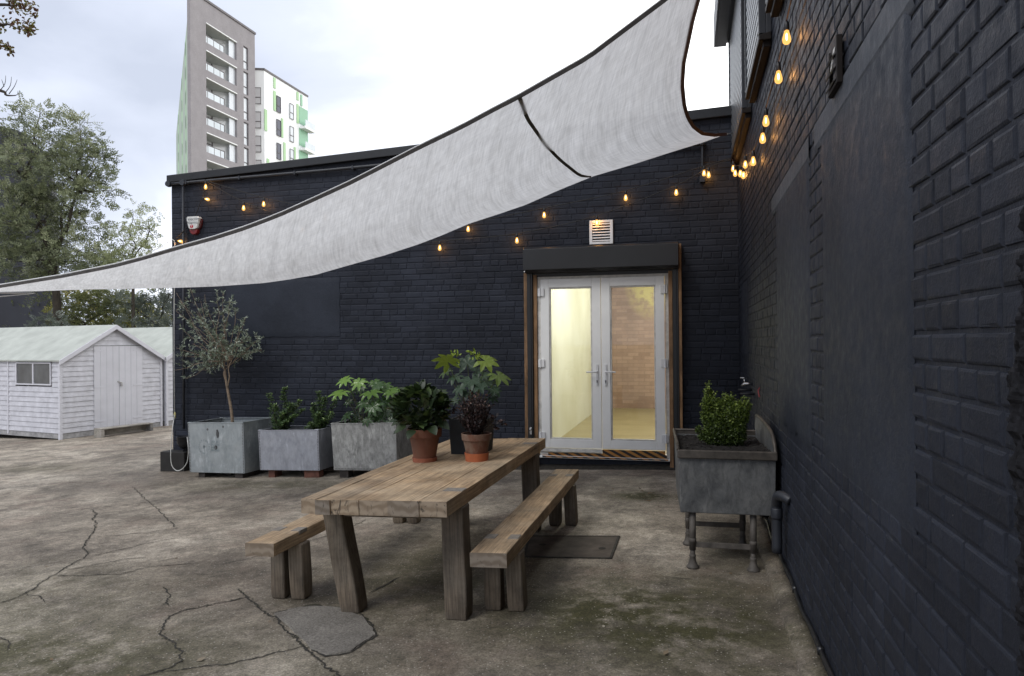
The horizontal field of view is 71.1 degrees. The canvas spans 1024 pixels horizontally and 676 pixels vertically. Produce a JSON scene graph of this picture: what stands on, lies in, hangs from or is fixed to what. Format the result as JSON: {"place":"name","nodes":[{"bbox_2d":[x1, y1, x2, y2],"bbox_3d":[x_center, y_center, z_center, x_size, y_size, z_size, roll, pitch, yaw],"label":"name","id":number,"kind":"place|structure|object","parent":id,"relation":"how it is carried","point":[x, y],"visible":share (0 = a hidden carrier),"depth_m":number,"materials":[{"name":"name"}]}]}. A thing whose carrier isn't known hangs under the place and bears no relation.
{"place":"outdoors","nodes":[
{"label":"outdoors","id":0,"kind":"place"},
{"bbox_2d":[0,0,728,327],"label":"sky","id":1,"kind":"structure","parent":0,"point":[373,74],"materials":[{"name":"white"}]},
{"bbox_2d":[0,425,798,675],"bbox_3d":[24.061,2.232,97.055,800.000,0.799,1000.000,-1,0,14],"label":"ground","id":2,"kind":"structure","parent":0,"point":[634,601],"depth_m":4.68,"materials":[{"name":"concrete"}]},
{"bbox_2d":[0,0,38,95],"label":"autumn tree","id":3,"kind":"object","parent":2,"relation":"on","point":[28,29],"visible":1,"depth_m":8.49,"materials":[{"name":"green plant"}]},
{"bbox_2d":[0,128,58,385],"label":"tree","id":4,"kind":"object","parent":2,"relation":"on","point":[15,314],"depth_m":32.32,"materials":[{"name":"green plant"}]},
{"bbox_2d":[23,308,75,326],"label":"feathery bush","id":5,"kind":"object","parent":2,"relation":"on","point":[41,318],"visible":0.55,"depth_m":20.39,"materials":[{"name":"green plant"}]},
{"bbox_2d":[0,90,131,325],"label":"ash tree","id":6,"kind":"object","parent":2,"relation":"on","point":[52,248],"visible":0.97,"depth_m":21.21,"materials":[{"name":"green plant"}]},
{"bbox_2d":[0,325,166,439],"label":"garden shed","id":7,"kind":"structure","parent":2,"relation":"on","point":[82,381],"depth_m":15.75,"materials":[{"name":"white wood"}]},
{"bbox_2d":[15,362,51,385],"bbox_3d":[-10.264,0.765,15.359,1.220,0.490,0.045,-1,0,25],"label":"window","id":8,"kind":"structure","parent":7,"relation":"in","point":[26,373],"depth_m":15.34,"materials":[{"name":"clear glass"}]},
{"bbox_2d":[93,346,142,427],"bbox_3d":[-8.870,1.131,16.166,0.060,1.902,1.179,-1,0,25],"label":"door","id":9,"kind":"structure","parent":7,"relation":"in","point":[118,399],"depth_m":16.14,"materials":[{"name":"wood"}]},
{"bbox_2d":[1,288,171,326],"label":"hedge","id":10,"kind":"object","parent":2,"relation":"on","point":[153,289],"visible":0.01,"depth_m":32.22,"materials":[{"name":"green plant"}]},
{"bbox_2d":[37,289,159,327],"bbox_3d":[-12.971,0.245,22.433,3.964,4.427,2.474,0,0,-2],"label":"bush","id":11,"kind":"object","parent":2,"relation":"on","point":[74,320],"visible":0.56,"depth_m":21.93,"materials":[{"name":"green plant"}]},
{"bbox_2d":[42,289,171,327],"bbox_3d":[-13.271,0.260,24.067,4.204,4.434,2.219,-1,0,6],"label":"yellowing bush","id":12,"kind":"object","parent":2,"relation":"on","point":[79,303],"visible":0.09,"depth_m":23.78,"materials":[{"name":"green plant"}]},
{"bbox_2d":[94,422,152,437],"bbox_3d":[-8.476,2.010,15.660,0.240,0.195,1.240,-1,0,25],"label":"low wooden step","id":13,"kind":"object","parent":2,"relation":"on","point":[101,432],"visible":0.94,"depth_m":15.62,"materials":[{"name":"grey wood"}]},
{"bbox_2d":[87,198,164,327],"bbox_3d":[-11.152,-0.914,21.031,2.366,6.505,2.216,-1,0,14],"label":"sapling","id":14,"kind":"object","parent":2,"relation":"on","point":[111,256],"visible":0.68,"depth_m":20.72,"materials":[{"name":"green plant"}]},
{"bbox_2d":[105,288,171,327],"bbox_3d":[-10.883,0.319,21.501,2.663,4.026,1.742,0,0,-2],"label":"feathery tree","id":15,"kind":"object","parent":2,"relation":"on","point":[141,300],"visible":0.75,"depth_m":21.17,"materials":[{"name":"green plant"}]},
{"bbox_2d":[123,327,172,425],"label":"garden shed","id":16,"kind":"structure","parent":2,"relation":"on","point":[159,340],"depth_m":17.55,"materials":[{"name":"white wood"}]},
{"bbox_2d":[2,482,373,675],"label":"ground moss","id":17,"kind":"object","parent":2,"relation":"on","point":[219,603],"visible":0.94,"depth_m":4.20,"materials":[{"name":"green plant"}]},
{"bbox_2d":[176,0,255,173],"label":"apartment tower","id":18,"kind":"structure","parent":2,"relation":"on","point":[216,122],"depth_m":82.74,"materials":[{"name":"grey concrete"}]},
{"bbox_2d":[181,78,185,168],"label":"flank windows","id":19,"kind":"structure","parent":18,"relation":"in","point":[181,78],"depth_m":89.49,"materials":[{"name":"grey glass"}]},
{"bbox_2d":[243,46,247,69],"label":"window","id":20,"kind":"structure","parent":18,"relation":"in","point":[244,48],"depth_m":86.51,"materials":[{"name":"white glass"}]},
{"bbox_2d":[244,72,247,94],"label":"window","id":21,"kind":"structure","parent":18,"relation":"in","point":[245,74],"depth_m":86.52,"materials":[{"name":"white glass"}]},
{"bbox_2d":[244,97,247,120],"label":"window","id":22,"kind":"structure","parent":18,"relation":"in","point":[245,99],"depth_m":86.48,"materials":[{"name":"white glass"}]},
{"bbox_2d":[244,122,247,145],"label":"window","id":23,"kind":"structure","parent":18,"relation":"in","point":[245,124],"depth_m":86.44,"materials":[{"name":"white glass"}]},
{"bbox_2d":[244,147,247,165],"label":"window","id":24,"kind":"structure","parent":18,"relation":"in","point":[245,149],"depth_m":86.38,"materials":[{"name":"white glass"}]},
{"bbox_2d":[188,417,273,477],"bbox_3d":[-3.715,1.454,9.518,0.891,0.741,0.630,-3,-1,19],"label":"metal planter","id":25,"kind":"object","parent":2,"relation":"on","point":[226,446],"visible":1,"depth_m":9.24,"materials":[{"name":"metal"}]},
{"bbox_2d":[176,288,263,421],"bbox_3d":[-3.939,0.250,9.574,1.514,1.832,0.574,-1,0,14],"label":"olive tree","id":26,"kind":"object","parent":25,"relation":"on","point":[224,355],"visible":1,"depth_m":9.54,"materials":[{"name":"green plant"}]},
{"bbox_2d":[255,68,314,163],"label":"apartment tower","id":27,"kind":"structure","parent":2,"relation":"on","point":[284,126],"depth_m":93.32,"materials":[{"name":"white"}]},
{"bbox_2d":[255,87,260,103],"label":"window","id":28,"kind":"structure","parent":27,"relation":"in","point":[257,89],"depth_m":90.01,"materials":[{"name":"grey glass"}]},
{"bbox_2d":[255,111,260,127],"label":"window","id":29,"kind":"structure","parent":27,"relation":"in","point":[257,114],"depth_m":90.01,"materials":[{"name":"grey glass"}]},
{"bbox_2d":[255,136,260,151],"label":"window","id":30,"kind":"structure","parent":27,"relation":"in","point":[257,138],"depth_m":89.99,"materials":[{"name":"grey glass"}]},
{"bbox_2d":[276,95,280,113],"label":"window","id":31,"kind":"structure","parent":27,"relation":"in","point":[278,99],"depth_m":93.10,"materials":[{"name":"grey glass"}]},
{"bbox_2d":[276,119,280,136],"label":"window","id":32,"kind":"structure","parent":27,"relation":"in","point":[278,123],"depth_m":93.05,"materials":[{"name":"grey glass"}]},
{"bbox_2d":[277,143,280,159],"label":"window","id":33,"kind":"structure","parent":27,"relation":"in","point":[278,145],"depth_m":93.10,"materials":[{"name":"grey glass"}]},
{"bbox_2d":[289,103,293,119],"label":"window","id":34,"kind":"structure","parent":27,"relation":"in","point":[291,107],"depth_m":96.08,"materials":[{"name":"white glass"}]},
{"bbox_2d":[289,126,293,142],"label":"window","id":35,"kind":"structure","parent":27,"relation":"in","point":[291,129],"depth_m":96.01,"materials":[{"name":"white glass"}]},
{"bbox_2d":[290,149,293,159],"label":"window","id":36,"kind":"structure","parent":27,"relation":"in","point":[291,151],"depth_m":95.98,"materials":[{"name":"white glass"}]},
{"bbox_2d":[258,425,333,477],"bbox_3d":[-2.728,1.463,9.221,0.873,0.629,0.530,-3,-1,16],"label":"metal planter","id":37,"kind":"object","parent":2,"relation":"on","point":[308,453],"visible":0.77,"depth_m":8.98,"materials":[{"name":"metal"}]},
{"bbox_2d":[266,386,305,429],"bbox_3d":[-2.963,0.927,9.291,0.604,0.616,0.299,-1,0,27],"label":"evergreen shrub","id":38,"kind":"object","parent":37,"relation":"on","point":[283,423],"visible":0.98,"depth_m":9.28,"materials":[{"name":"green plant"}]},
{"bbox_2d":[304,391,337,429],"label":"evergreen shrub","id":39,"kind":"object","parent":37,"relation":"on","point":[322,422],"visible":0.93,"depth_m":9.13,"materials":[{"name":"green plant"}]},
{"bbox_2d":[274,606,375,654],"bbox_3d":[-1.019,1.608,4.002,0.389,0.037,0.828,0,0,-35],"label":"ground patch","id":40,"kind":"object","parent":2,"relation":"on","point":[328,630],"visible":0.98,"depth_m":3.95,"materials":[{"name":"grey concrete"}]},
{"bbox_2d":[245,514,420,599],"bbox_3d":[-1.174,1.422,5.427,0.235,0.430,2.520,-3,-1,14],"label":"bench","id":41,"kind":"object","parent":2,"relation":"on","point":[286,548],"visible":0.63,"depth_m":4.48,"materials":[{"name":"brown wood"}]},
{"bbox_2d":[0,474,687,675],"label":"ground cracks","id":42,"kind":"object","parent":2,"relation":"on","point":[305,648],"visible":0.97,"depth_m":4.17,"materials":[{"name":"black concrete"}]},
{"bbox_2d":[331,418,412,477],"bbox_3d":[-1.718,1.380,8.992,0.883,0.700,0.610,-3,-1,16],"label":"metal planter","id":43,"kind":"object","parent":2,"relation":"on","point":[359,446],"visible":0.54,"depth_m":8.72,"materials":[{"name":"metal"}]},
{"bbox_2d":[328,375,399,427],"bbox_3d":[-1.801,0.802,8.937,0.978,0.660,0.520,-1,0,14],"label":"fatsia plant","id":44,"kind":"object","parent":43,"relation":"on","point":[377,412],"visible":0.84,"depth_m":8.93,"materials":[{"name":"green plant"}]},
{"bbox_2d":[301,438,545,620],"bbox_3d":[-0.432,1.238,5.075,0.878,0.723,2.534,-2,-1,14],"label":"picnic table","id":45,"kind":"object","parent":2,"relation":"on","point":[447,486],"visible":0.88,"depth_m":4.17,"materials":[{"name":"brown wood"}]},
{"bbox_2d":[385,379,454,462],"bbox_3d":[-0.668,0.593,5.184,0.528,0.595,0.465,-1,0,14],"label":"potted plant","id":46,"kind":"object","parent":45,"relation":"on","point":[423,434],"visible":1,"depth_m":5.08,"materials":[{"name":"green plant"}]},
{"bbox_2d":[432,348,510,453],"bbox_3d":[-0.296,0.479,5.484,0.605,0.809,0.404,-1,0,14],"label":"potted plant","id":47,"kind":"object","parent":45,"relation":"on","point":[456,428],"visible":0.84,"depth_m":5.44,"materials":[{"name":"green plant"}]},
{"bbox_2d":[449,389,507,461],"bbox_3d":[-0.245,0.620,5.081,0.406,0.509,0.233,-1,0,37],"label":"potted plant","id":48,"kind":"object","parent":45,"relation":"on","point":[476,438],"visible":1,"depth_m":5.04,"materials":[{"name":"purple plant"}]},
{"bbox_2d":[160,106,740,471],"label":"brick building","id":49,"kind":"structure","parent":2,"relation":"on","point":[624,348],"depth_m":9.15,"materials":[{"name":"brick"}]},
{"bbox_2d":[170,239,188,470],"bbox_3d":[-4.619,0.216,9.902,0.438,3.226,0.170,-1,0,30],"label":"cord","id":50,"kind":"object","parent":49,"relation":"attached to","point":[174,405],"visible":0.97,"depth_m":9.96,"materials":[{"name":"plastic"}]},
{"bbox_2d":[172,179,209,245],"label":"festoon lights","id":51,"kind":"object","parent":49,"relation":"hanging from","point":[203,197],"visible":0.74,"depth_m":9.98},
{"bbox_2d":[186,216,202,234],"bbox_3d":[-4.452,-1.576,10.037,0.232,0.247,0.079,-1,0,14],"label":"alarm box","id":52,"kind":"object","parent":49,"relation":"attached to","point":[195,223],"visible":1,"depth_m":10.01,"materials":[{"name":"white plastic"}]},
{"bbox_2d":[205,158,730,231],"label":"festoon lights","id":53,"kind":"object","parent":49,"relation":"attached to","point":[544,214],"visible":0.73,"depth_m":8.75},
{"bbox_2d":[206,159,730,250],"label":"festoon lights","id":54,"kind":"object","parent":49,"relation":"hanging from","point":[596,219],"visible":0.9,"depth_m":8.76},
{"bbox_2d":[538,278,601,448],"bbox_3d":[0.700,0.308,8.735,0.773,2.068,0.127,-1,0,14],"label":"door","id":55,"kind":"structure","parent":49,"relation":"in","point":[545,363],"depth_m":8.73,"materials":[{"name":"white plastic"}]},
{"bbox_2d":[589,220,612,244],"bbox_3d":[1.083,-1.285,8.693,0.285,0.291,0.030,-1,0,14],"label":"air vent","id":56,"kind":"object","parent":49,"relation":"attached to","point":[601,232],"visible":1,"depth_m":8.69,"materials":[{"name":"white plastic"}]},
{"bbox_2d":[601,276,668,450],"bbox_3d":[1.462,0.301,8.546,0.783,2.068,0.127,-1,0,14],"label":"door","id":57,"kind":"structure","parent":49,"relation":"in","point":[660,441],"depth_m":8.55,"materials":[{"name":"white plastic"}]},
{"bbox_2d":[323,464,673,469],"bbox_3d":[-1.350,1.675,9.251,7.100,0.294,0.113,-1,0,14],"label":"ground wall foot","id":58,"kind":"object","parent":2,"relation":"on","point":[606,466],"visible":0.24,"depth_m":8.66},
{"bbox_2d":[470,469,578,611],"bbox_3d":[0.188,1.363,5.085,0.235,0.419,2.570,-3,-1,14],"label":"bench","id":59,"kind":"object","parent":2,"relation":"on","point":[496,551],"visible":1,"depth_m":4.18,"materials":[{"name":"brown wood"}]},
{"bbox_2d":[525,535,619,558],"bbox_3d":[0.421,1.567,5.377,0.725,0.021,0.613,-3,-1,14],"label":"manhole cover","id":60,"kind":"object","parent":2,"relation":"on","point":[566,546],"visible":0.83,"depth_m":5.34,"materials":[{"name":"metal"}]},
{"bbox_2d":[672,414,777,572],"bbox_3d":[1.482,1.052,5.094,0.636,0.959,0.894,0,0,11],"label":"sink planter","id":61,"kind":"object","parent":2,"relation":"on","point":[740,480],"visible":0.81,"depth_m":4.70,"materials":[{"name":"metal"}]},
{"bbox_2d":[694,380,752,445],"bbox_3d":[1.487,0.538,5.038,0.400,0.490,0.201,-1,0,14],"label":"box shrub","id":62,"kind":"object","parent":61,"relation":"in","point":[724,423],"visible":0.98,"depth_m":5.00,"materials":[{"name":"green plant"}]},
{"bbox_2d":[747,515,827,675],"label":"pavement fillet","id":63,"kind":"object","parent":2,"relation":"on","point":[808,661],"visible":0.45,"depth_m":3.88,"materials":[{"name":"concrete"}]},
{"bbox_2d":[714,0,1023,675],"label":"brick building","id":64,"kind":"structure","parent":2,"relation":"on","point":[881,241],"depth_m":2.08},
{"bbox_2d":[0,0,732,296],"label":"shade sail","id":65,"kind":"object","parent":64,"relation":"attached to","point":[616,100],"visible":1,"depth_m":6.23,"materials":[{"name":"fabric"}]},
{"bbox_2d":[728,0,751,165],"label":"window","id":66,"kind":"structure","parent":64,"relation":"in","point":[741,108],"depth_m":7.28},
{"bbox_2d":[738,377,759,396],"bbox_3d":[2.114,0.446,6.387,0.136,0.149,0.831,-1,0,14],"label":"water tap","id":67,"kind":"object","parent":64,"relation":"attached to","point":[747,383],"visible":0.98,"depth_m":6.75,"materials":[{"name":"metal"}]},
{"bbox_2d":[744,0,770,102],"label":"window","id":68,"kind":"structure","parent":64,"relation":"in","point":[757,23],"depth_m":5.47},
{"bbox_2d":[731,0,791,178],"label":"festoon lights","id":69,"kind":"object","parent":64,"relation":"hanging from","point":[786,40],"visible":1,"depth_m":4.80},
{"bbox_2d":[765,0,782,17],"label":"window","id":70,"kind":"structure","parent":64,"relation":"in","point":[773,7],"depth_m":4.41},
{"bbox_2d":[825,34,843,98],"bbox_3d":[1.242,-1.042,2.758,0.040,0.180,0.194,-1,0,14],"label":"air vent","id":71,"kind":"object","parent":64,"relation":"attached to","point":[836,53],"visible":1,"depth_m":2.68,"materials":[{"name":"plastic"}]}
]}

